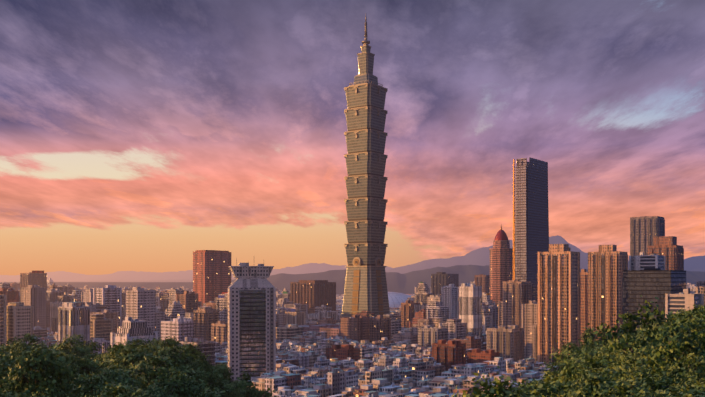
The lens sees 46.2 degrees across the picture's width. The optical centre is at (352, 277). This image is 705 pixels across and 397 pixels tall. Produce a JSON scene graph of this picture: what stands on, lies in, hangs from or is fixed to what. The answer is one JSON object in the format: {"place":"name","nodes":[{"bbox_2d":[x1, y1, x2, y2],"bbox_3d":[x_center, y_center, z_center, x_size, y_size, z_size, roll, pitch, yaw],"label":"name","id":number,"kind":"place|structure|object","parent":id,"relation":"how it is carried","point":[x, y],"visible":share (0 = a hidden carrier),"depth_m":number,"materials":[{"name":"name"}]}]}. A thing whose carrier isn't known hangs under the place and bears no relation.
{"place":"outdoors","nodes":[
{"label":"outdoors","id":0,"kind":"place"},
{"bbox_2d":[0,264,387,281],"bbox_3d":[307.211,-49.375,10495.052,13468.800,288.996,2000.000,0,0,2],"label":"mountain","id":1,"kind":"structure","parent":0,"point":[134,273],"depth_m":11149.87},
{"bbox_2d":[0,264,704,294],"bbox_3d":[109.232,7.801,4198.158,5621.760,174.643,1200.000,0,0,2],"label":"mountain","id":2,"kind":"structure","parent":0,"point":[406,283],"depth_m":4576.81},
{"bbox_2d":[0,0,704,275],"label":"sky","id":3,"kind":"structure","parent":0,"point":[144,134],"materials":[{"name":"purple"}]},
{"bbox_2d":[342,292,410,307],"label":"dome","id":4,"kind":"structure","parent":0,"point":[395,299],"depth_m":2259.37,"materials":[{"name":"grey"}]},
{"bbox_2d":[53,236,704,281],"bbox_3d":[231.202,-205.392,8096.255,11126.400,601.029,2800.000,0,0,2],"label":"mountain","id":5,"kind":"structure","parent":0,"point":[479,257],"depth_m":9128.92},
{"label":"ground","id":6,"kind":"structure","parent":0,"visible":0},
{"bbox_2d":[228,258,275,381],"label":"tower","id":7,"kind":"structure","parent":6,"relation":"on","point":[251,317],"depth_m":689.07,"materials":[{"name":"grey concrete"}]},
{"bbox_2d":[0,157,704,396],"bbox_3d":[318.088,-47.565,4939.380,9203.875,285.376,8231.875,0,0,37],"label":"city blocks","id":8,"kind":"structure","parent":6,"relation":"on","point":[524,305],"depth_m":927.60,"materials":[{"name":"grey concrete"}]},
{"bbox_2d":[494,225,508,240],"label":"dome roof","id":9,"kind":"structure","parent":8,"relation":"attached to","point":[501,234],"depth_m":1384.61,"materials":[{"name":"red metal"}]},
{"bbox_2d":[341,16,389,317],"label":"skyscraper","id":10,"kind":"structure","parent":6,"relation":"on","point":[365,179],"depth_m":1232.13,"materials":[{"name":"grey glass"}]},
{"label":"hill terrain","id":11,"kind":"structure","parent":0,"visible":0},
{"bbox_2d":[0,344,14,386],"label":"tree","id":12,"kind":"object","parent":11,"relation":"on","point":[1,359],"visible":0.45,"depth_m":201.10,"materials":[{"name":"green plant"}]},
{"bbox_2d":[0,343,17,364],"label":"tree","id":13,"kind":"object","parent":11,"relation":"on","point":[7,352],"visible":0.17,"depth_m":254.14,"materials":[{"name":"green plant"}]},
{"bbox_2d":[0,382,18,395],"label":"tree","id":14,"kind":"object","parent":11,"relation":"on","point":[8,387],"visible":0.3,"depth_m":186.20,"materials":[{"name":"green plant"}]},
{"bbox_2d":[0,390,28,396],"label":"tree","id":15,"kind":"object","parent":11,"relation":"on","point":[5,394],"visible":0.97,"depth_m":165.53,"materials":[{"name":"green plant"}]},
{"bbox_2d":[0,362,33,386],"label":"tree","id":16,"kind":"object","parent":11,"relation":"on","point":[4,374],"visible":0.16,"depth_m":198.15,"materials":[{"name":"green plant"}]},
{"bbox_2d":[0,368,35,390],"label":"tree","id":17,"kind":"object","parent":11,"relation":"on","point":[26,376],"visible":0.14,"depth_m":194.07,"materials":[{"name":"green plant"}]},
{"bbox_2d":[3,333,42,355],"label":"tree","id":18,"kind":"object","parent":11,"relation":"on","point":[31,339],"visible":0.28,"depth_m":315.11,"materials":[{"name":"green plant"}]},
{"bbox_2d":[9,339,38,360],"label":"tree","id":19,"kind":"object","parent":11,"relation":"on","point":[19,344],"visible":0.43,"depth_m":299.53,"materials":[{"name":"green plant"}]},
{"bbox_2d":[24,340,49,351],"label":"tree","id":20,"kind":"object","parent":11,"relation":"on","point":[42,346],"visible":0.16,"depth_m":305.68,"materials":[{"name":"green plant"}]},
{"bbox_2d":[11,378,66,396],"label":"tree","id":21,"kind":"object","parent":11,"relation":"on","point":[47,390],"visible":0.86,"depth_m":180.21,"materials":[{"name":"green plant"}]},
{"bbox_2d":[0,341,82,396],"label":"tree","id":22,"kind":"object","parent":11,"relation":"on","point":[40,359],"visible":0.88,"depth_m":184.56,"materials":[{"name":"green plant"}]},
{"bbox_2d":[24,381,71,395],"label":"tree","id":23,"kind":"object","parent":11,"relation":"on","point":[61,388],"visible":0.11,"depth_m":186.89,"materials":[{"name":"green plant"}]},
{"bbox_2d":[44,347,72,366],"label":"tree","id":24,"kind":"object","parent":11,"relation":"on","point":[66,357],"visible":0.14,"depth_m":270.32,"materials":[{"name":"green plant"}]},
{"bbox_2d":[64,372,89,394],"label":"tree","id":25,"kind":"object","parent":11,"relation":"on","point":[77,380],"visible":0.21,"depth_m":214.27,"materials":[{"name":"green plant"}]},
{"bbox_2d":[64,359,90,376],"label":"tree","id":26,"kind":"object","parent":11,"relation":"on","point":[83,364],"visible":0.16,"depth_m":260.26,"materials":[{"name":"green plant"}]},
{"bbox_2d":[53,334,104,355],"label":"tree","id":27,"kind":"object","parent":11,"relation":"on","point":[70,343],"visible":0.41,"depth_m":325.41,"materials":[{"name":"green plant"}]},
{"bbox_2d":[69,346,93,358],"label":"tree","id":28,"kind":"object","parent":11,"relation":"on","point":[84,350],"visible":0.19,"depth_m":315.63,"materials":[{"name":"green plant"}]},
{"bbox_2d":[67,356,97,377],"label":"tree","id":29,"kind":"object","parent":11,"relation":"on","point":[88,366],"visible":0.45,"depth_m":263.53,"materials":[{"name":"green plant"}]},
{"bbox_2d":[67,389,97,396],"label":"tree","id":30,"kind":"object","parent":11,"relation":"on","point":[82,394],"visible":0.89,"depth_m":184.40,"materials":[{"name":"green plant"}]},
{"bbox_2d":[80,351,94,359],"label":"tree","id":31,"kind":"object","parent":11,"relation":"on","point":[89,356],"visible":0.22,"depth_m":313.19,"materials":[{"name":"green plant"}]},
{"bbox_2d":[78,358,102,375],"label":"tree","id":32,"kind":"object","parent":11,"relation":"on","point":[94,364],"visible":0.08,"depth_m":271.39,"materials":[{"name":"green plant"}]},
{"bbox_2d":[70,372,122,395],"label":"tree","id":33,"kind":"object","parent":11,"relation":"on","point":[92,384],"visible":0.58,"depth_m":189.61,"materials":[{"name":"green plant"}]},
{"bbox_2d":[90,352,105,367],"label":"tree","id":34,"kind":"object","parent":11,"relation":"on","point":[98,359],"visible":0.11,"depth_m":276.59,"materials":[{"name":"green plant"}]},
{"bbox_2d":[86,365,136,391],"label":"tree","id":35,"kind":"object","parent":11,"relation":"on","point":[107,374],"visible":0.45,"depth_m":199.81,"materials":[{"name":"green plant"}]},
{"bbox_2d":[90,364,132,377],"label":"tree","id":36,"kind":"object","parent":11,"relation":"on","point":[111,368],"visible":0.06,"depth_m":228.33,"materials":[{"name":"green plant"}]},
{"bbox_2d":[87,378,140,396],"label":"tree","id":37,"kind":"object","parent":11,"relation":"on","point":[117,392],"visible":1,"depth_m":155.48,"materials":[{"name":"green plant"}]},
{"bbox_2d":[92,381,143,396],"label":"tree","id":38,"kind":"object","parent":11,"relation":"on","point":[115,389],"visible":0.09,"depth_m":180.88,"materials":[{"name":"green plant"}]},
{"bbox_2d":[102,367,144,389],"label":"tree","id":39,"kind":"object","parent":11,"relation":"on","point":[130,382],"visible":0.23,"depth_m":204.61,"materials":[{"name":"green plant"}]},
{"bbox_2d":[95,340,153,371],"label":"tree","id":40,"kind":"object","parent":11,"relation":"on","point":[114,348],"visible":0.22,"depth_m":259.56,"materials":[{"name":"green plant"}]},
{"bbox_2d":[101,381,153,396],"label":"tree","id":41,"kind":"object","parent":11,"relation":"on","point":[141,390],"visible":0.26,"depth_m":177.69,"materials":[{"name":"green plant"}]},
{"bbox_2d":[102,344,162,372],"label":"tree","id":42,"kind":"object","parent":11,"relation":"on","point":[129,353],"visible":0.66,"depth_m":248.27,"materials":[{"name":"green plant"}]},
{"bbox_2d":[123,338,145,346],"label":"tree","id":43,"kind":"object","parent":11,"relation":"on","point":[142,342],"visible":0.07,"depth_m":326.25,"materials":[{"name":"green plant"}]},
{"bbox_2d":[128,338,154,345],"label":"tree","id":44,"kind":"object","parent":11,"relation":"on","point":[137,341],"visible":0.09,"depth_m":324.46,"materials":[{"name":"green plant"}]},
{"bbox_2d":[127,359,162,379],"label":"tree","id":45,"kind":"object","parent":11,"relation":"on","point":[134,372],"visible":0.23,"depth_m":232.54,"materials":[{"name":"green plant"}]},
{"bbox_2d":[126,351,179,389],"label":"tree","id":46,"kind":"object","parent":11,"relation":"on","point":[153,373],"visible":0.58,"depth_m":212.81,"materials":[{"name":"green plant"}]},
{"bbox_2d":[143,383,172,396],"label":"tree","id":47,"kind":"object","parent":11,"relation":"on","point":[161,393],"visible":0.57,"depth_m":185.44,"materials":[{"name":"green plant"}]},
{"bbox_2d":[139,357,180,376],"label":"tree","id":48,"kind":"object","parent":11,"relation":"on","point":[163,366],"visible":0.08,"depth_m":242.89,"materials":[{"name":"green plant"}]},
{"bbox_2d":[148,337,172,347],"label":"tree","id":49,"kind":"object","parent":11,"relation":"on","point":[154,342],"visible":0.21,"depth_m":330.63,"materials":[{"name":"green plant"}]},
{"bbox_2d":[155,334,181,352],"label":"tree","id":50,"kind":"object","parent":11,"relation":"on","point":[170,342],"visible":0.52,"depth_m":309.64,"materials":[{"name":"green plant"}]},
{"bbox_2d":[146,369,197,396],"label":"tree","id":51,"kind":"object","parent":11,"relation":"on","point":[179,382],"visible":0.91,"depth_m":201.71,"materials":[{"name":"green plant"}]},
{"bbox_2d":[152,346,195,370],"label":"tree","id":52,"kind":"object","parent":11,"relation":"on","point":[178,360],"visible":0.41,"depth_m":280.89,"materials":[{"name":"green plant"}]},
{"bbox_2d":[170,342,202,360],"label":"tree","id":53,"kind":"object","parent":11,"relation":"on","point":[188,349],"visible":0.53,"depth_m":303.71,"materials":[{"name":"green plant"}]},
{"bbox_2d":[181,358,200,369],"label":"tree","id":54,"kind":"object","parent":11,"relation":"on","point":[194,363],"visible":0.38,"depth_m":284.35,"materials":[{"name":"green plant"}]},
{"bbox_2d":[175,365,210,387],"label":"tree","id":55,"kind":"object","parent":11,"relation":"on","point":[192,373],"visible":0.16,"depth_m":259.73,"materials":[{"name":"green plant"}]},
{"bbox_2d":[172,377,213,396],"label":"tree","id":56,"kind":"object","parent":11,"relation":"on","point":[192,387],"visible":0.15,"depth_m":230.66,"materials":[{"name":"green plant"}]},
{"bbox_2d":[188,350,210,369],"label":"tree","id":57,"kind":"object","parent":11,"relation":"on","point":[201,356],"visible":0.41,"depth_m":295.36,"materials":[{"name":"green plant"}]},
{"bbox_2d":[184,375,214,396],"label":"tree","id":58,"kind":"object","parent":11,"relation":"on","point":[198,384],"visible":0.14,"depth_m":235.03,"materials":[{"name":"green plant"}]},
{"bbox_2d":[190,355,212,370],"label":"tree","id":59,"kind":"object","parent":11,"relation":"on","point":[199,361],"visible":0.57,"depth_m":294.60,"materials":[{"name":"green plant"}]},
{"bbox_2d":[192,367,219,388],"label":"tree","id":60,"kind":"object","parent":11,"relation":"on","point":[210,380],"visible":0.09,"depth_m":275.40,"materials":[{"name":"green plant"}]},
{"bbox_2d":[188,387,224,396],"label":"tree","id":61,"kind":"object","parent":11,"relation":"on","point":[207,391],"visible":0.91,"depth_m":209.15,"materials":[{"name":"green plant"}]},
{"bbox_2d":[195,366,225,384],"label":"tree","id":62,"kind":"object","parent":11,"relation":"on","point":[221,380],"visible":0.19,"depth_m":290.28,"materials":[{"name":"green plant"}]},
{"bbox_2d":[200,369,221,389],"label":"tree","id":63,"kind":"object","parent":11,"relation":"on","point":[212,376],"visible":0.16,"depth_m":286.73,"materials":[{"name":"green plant"}]},
{"bbox_2d":[205,386,231,396],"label":"tree","id":64,"kind":"object","parent":11,"relation":"on","point":[219,393],"visible":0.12,"depth_m":269.71,"materials":[{"name":"green plant"}]},
{"bbox_2d":[210,363,230,377],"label":"tree","id":65,"kind":"object","parent":11,"relation":"on","point":[226,372],"visible":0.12,"depth_m":334.67,"materials":[{"name":"green plant"}]},
{"bbox_2d":[215,365,228,379],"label":"tree","id":66,"kind":"object","parent":11,"relation":"on","point":[222,373],"visible":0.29,"depth_m":324.37,"materials":[{"name":"green plant"}]},
{"bbox_2d":[214,362,233,382],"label":"tree","id":67,"kind":"object","parent":11,"relation":"on","point":[229,372],"visible":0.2,"depth_m":344.90,"materials":[{"name":"green plant"}]},
{"bbox_2d":[214,382,241,396],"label":"tree","id":68,"kind":"object","parent":11,"relation":"on","point":[233,392],"visible":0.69,"depth_m":281.57,"materials":[{"name":"green plant"}]},
{"bbox_2d":[238,387,257,396],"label":"tree","id":69,"kind":"object","parent":11,"relation":"on","point":[248,392],"visible":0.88,"depth_m":303.65,"materials":[{"name":"green plant"}]},
{"bbox_2d":[237,388,261,396],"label":"tree","id":70,"kind":"object","parent":11,"relation":"on","point":[241,389],"visible":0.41,"depth_m":308.73,"materials":[{"name":"green plant"}]},
{"bbox_2d":[234,368,277,396],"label":"tree","id":71,"kind":"object","parent":11,"relation":"on","point":[245,382],"visible":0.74,"depth_m":312.57,"materials":[{"name":"green plant"}]},
{"bbox_2d":[452,366,550,396],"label":"tree","id":72,"kind":"object","parent":11,"relation":"on","point":[497,389],"visible":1,"depth_m":129.34,"materials":[{"name":"green plant"}]},
{"bbox_2d":[518,377,557,394],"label":"tree","id":73,"kind":"object","parent":11,"relation":"on","point":[533,381],"visible":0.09,"depth_m":178.94,"materials":[{"name":"green plant"}]},
{"bbox_2d":[517,382,565,396],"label":"tree","id":74,"kind":"object","parent":11,"relation":"on","point":[530,387],"visible":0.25,"depth_m":161.15,"materials":[{"name":"green plant"}]},
{"bbox_2d":[540,361,565,379],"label":"tree","id":75,"kind":"object","parent":11,"relation":"on","point":[549,371],"visible":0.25,"depth_m":307.57,"materials":[{"name":"green plant"}]},
{"bbox_2d":[525,373,583,396],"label":"tree","id":76,"kind":"object","parent":11,"relation":"on","point":[559,384],"visible":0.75,"depth_m":140.76,"materials":[{"name":"green plant"}]},
{"bbox_2d":[549,338,589,368],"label":"tree","id":77,"kind":"object","parent":11,"relation":"on","point":[563,353],"visible":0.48,"depth_m":341.61,"materials":[{"name":"green plant"}]},
{"bbox_2d":[555,367,595,382],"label":"tree","id":78,"kind":"object","parent":11,"relation":"on","point":[567,373],"visible":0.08,"depth_m":185.67,"materials":[{"name":"green plant"}]},
{"bbox_2d":[556,344,602,377],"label":"tree","id":79,"kind":"object","parent":11,"relation":"on","point":[581,353],"visible":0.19,"depth_m":258.82,"materials":[{"name":"green plant"}]},
{"bbox_2d":[563,356,599,377],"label":"tree","id":80,"kind":"object","parent":11,"relation":"on","point":[577,365],"visible":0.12,"depth_m":195.21,"materials":[{"name":"green plant"}]},
{"bbox_2d":[575,327,608,348],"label":"tree","id":81,"kind":"object","parent":11,"relation":"on","point":[587,334],"visible":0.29,"depth_m":347.70,"materials":[{"name":"green plant"}]},
{"bbox_2d":[572,355,617,383],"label":"tree","id":82,"kind":"object","parent":11,"relation":"on","point":[597,363],"visible":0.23,"depth_m":177.71,"materials":[{"name":"green plant"}]},
{"bbox_2d":[561,365,639,396],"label":"tree","id":83,"kind":"object","parent":11,"relation":"on","point":[591,381],"visible":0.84,"depth_m":134.96,"materials":[{"name":"green plant"}]},
{"bbox_2d":[594,364,623,389],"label":"tree","id":84,"kind":"object","parent":11,"relation":"on","point":[611,378],"visible":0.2,"depth_m":153.76,"materials":[{"name":"green plant"}]},
{"bbox_2d":[603,340,616,360],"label":"tree","id":85,"kind":"object","parent":11,"relation":"on","point":[613,342],"visible":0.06,"depth_m":218.06,"materials":[{"name":"green plant"}]},
{"bbox_2d":[597,348,624,367],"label":"tree","id":86,"kind":"object","parent":11,"relation":"on","point":[611,355],"visible":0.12,"depth_m":204.25,"materials":[{"name":"green plant"}]},
{"bbox_2d":[599,365,626,392],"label":"tree","id":87,"kind":"object","parent":11,"relation":"on","point":[613,373],"visible":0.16,"depth_m":165.16,"materials":[{"name":"green plant"}]},
{"bbox_2d":[596,388,658,396],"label":"tree","id":88,"kind":"object","parent":11,"relation":"on","point":[644,391],"visible":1,"depth_m":122.67,"materials":[{"name":"green plant"}]},
{"bbox_2d":[587,295,676,357],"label":"tree","id":89,"kind":"object","parent":11,"relation":"on","point":[624,343],"visible":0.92,"depth_m":187.43,"materials":[{"name":"green plant"}]},
{"bbox_2d":[610,350,665,375],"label":"tree","id":90,"kind":"object","parent":11,"relation":"on","point":[631,360],"visible":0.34,"depth_m":169.88,"materials":[{"name":"green plant"}]},
{"bbox_2d":[608,372,669,396],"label":"tree","id":91,"kind":"object","parent":11,"relation":"on","point":[628,383],"visible":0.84,"depth_m":129.71,"materials":[{"name":"green plant"}]},
{"bbox_2d":[612,354,668,384],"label":"tree","id":92,"kind":"object","parent":11,"relation":"on","point":[652,363],"visible":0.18,"depth_m":164.46,"materials":[{"name":"green plant"}]},
{"bbox_2d":[621,365,660,385],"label":"tree","id":93,"kind":"object","parent":11,"relation":"on","point":[640,371],"visible":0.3,"depth_m":155.67,"materials":[{"name":"green plant"}]},
{"bbox_2d":[607,342,675,365],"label":"tree","id":94,"kind":"object","parent":11,"relation":"on","point":[647,350],"visible":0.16,"depth_m":175.35,"materials":[{"name":"green plant"}]},
{"bbox_2d":[619,334,668,354],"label":"tree","id":95,"kind":"object","parent":11,"relation":"on","point":[638,342],"visible":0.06,"depth_m":193.41,"materials":[{"name":"green plant"}]},
{"bbox_2d":[633,321,664,335],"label":"tree","id":96,"kind":"object","parent":11,"relation":"on","point":[643,331],"visible":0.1,"depth_m":253.15,"materials":[{"name":"green plant"}]},
{"bbox_2d":[639,372,673,387],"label":"tree","id":97,"kind":"object","parent":11,"relation":"on","point":[655,379],"visible":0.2,"depth_m":151.32,"materials":[{"name":"green plant"}]},
{"bbox_2d":[633,374,685,396],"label":"tree","id":98,"kind":"object","parent":11,"relation":"on","point":[659,387],"visible":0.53,"depth_m":137.31,"materials":[{"name":"green plant"}]},
{"bbox_2d":[664,384,685,395],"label":"tree","id":99,"kind":"object","parent":11,"relation":"on","point":[676,387],"visible":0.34,"depth_m":144.87,"materials":[{"name":"green plant"}]},
{"bbox_2d":[646,385,704,396],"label":"tree","id":100,"kind":"object","parent":11,"relation":"on","point":[690,392],"visible":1,"depth_m":116.36,"materials":[{"name":"green plant"}]},
{"bbox_2d":[650,317,704,365],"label":"tree","id":101,"kind":"object","parent":11,"relation":"on","point":[660,338],"visible":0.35,"depth_m":174.06,"materials":[{"name":"green plant"}]},
{"bbox_2d":[651,320,704,366],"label":"tree","id":102,"kind":"object","parent":11,"relation":"on","point":[693,339],"visible":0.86,"depth_m":161.13,"materials":[{"name":"green plant"}]},
{"bbox_2d":[672,308,690,322],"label":"tree","id":103,"kind":"object","parent":11,"relation":"on","point":[680,312],"visible":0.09,"depth_m":302.63,"materials":[{"name":"green plant"}]},
{"bbox_2d":[660,352,704,385],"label":"tree","id":104,"kind":"object","parent":11,"relation":"on","point":[674,367],"visible":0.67,"depth_m":154.92,"materials":[{"name":"green plant"}]},
{"bbox_2d":[661,315,704,347],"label":"tree","id":105,"kind":"object","parent":11,"relation":"on","point":[693,326],"visible":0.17,"depth_m":194.03,"materials":[{"name":"green plant"}]},
{"bbox_2d":[661,326,704,352],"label":"tree","id":106,"kind":"object","parent":11,"relation":"on","point":[700,332],"visible":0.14,"depth_m":193.84,"materials":[{"name":"green plant"}]},
{"bbox_2d":[671,371,704,396],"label":"tree","id":107,"kind":"object","parent":11,"relation":"on","point":[688,381],"visible":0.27,"depth_m":148.54,"materials":[{"name":"green plant"}]},
{"bbox_2d":[671,301,704,324],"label":"tree","id":108,"kind":"object","parent":11,"relation":"on","point":[694,312],"visible":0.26,"depth_m":247.43,"materials":[{"name":"green plant"}]},
{"bbox_2d":[671,378,704,396],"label":"tree","id":109,"kind":"object","parent":11,"relation":"on","point":[700,389],"visible":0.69,"depth_m":127.64,"materials":[{"name":"green plant"}]},
{"bbox_2d":[673,306,704,319],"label":"tree","id":110,"kind":"object","parent":11,"relation":"on","point":[698,311],"visible":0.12,"depth_m":290.95,"materials":[{"name":"green plant"}]},
{"bbox_2d":[678,317,704,334],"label":"tree","id":111,"kind":"object","parent":11,"relation":"on","point":[689,324],"visible":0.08,"depth_m":212.01,"materials":[{"name":"green plant"}]},
{"bbox_2d":[682,355,704,382],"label":"tree","id":112,"kind":"object","parent":11,"relation":"on","point":[700,373],"visible":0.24,"depth_m":159.97,"materials":[{"name":"green plant"}]},
{"bbox_2d":[687,310,704,329],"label":"tree","id":113,"kind":"object","parent":11,"relation":"on","point":[699,318],"visible":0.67,"depth_m":208.81,"materials":[{"name":"green plant"}]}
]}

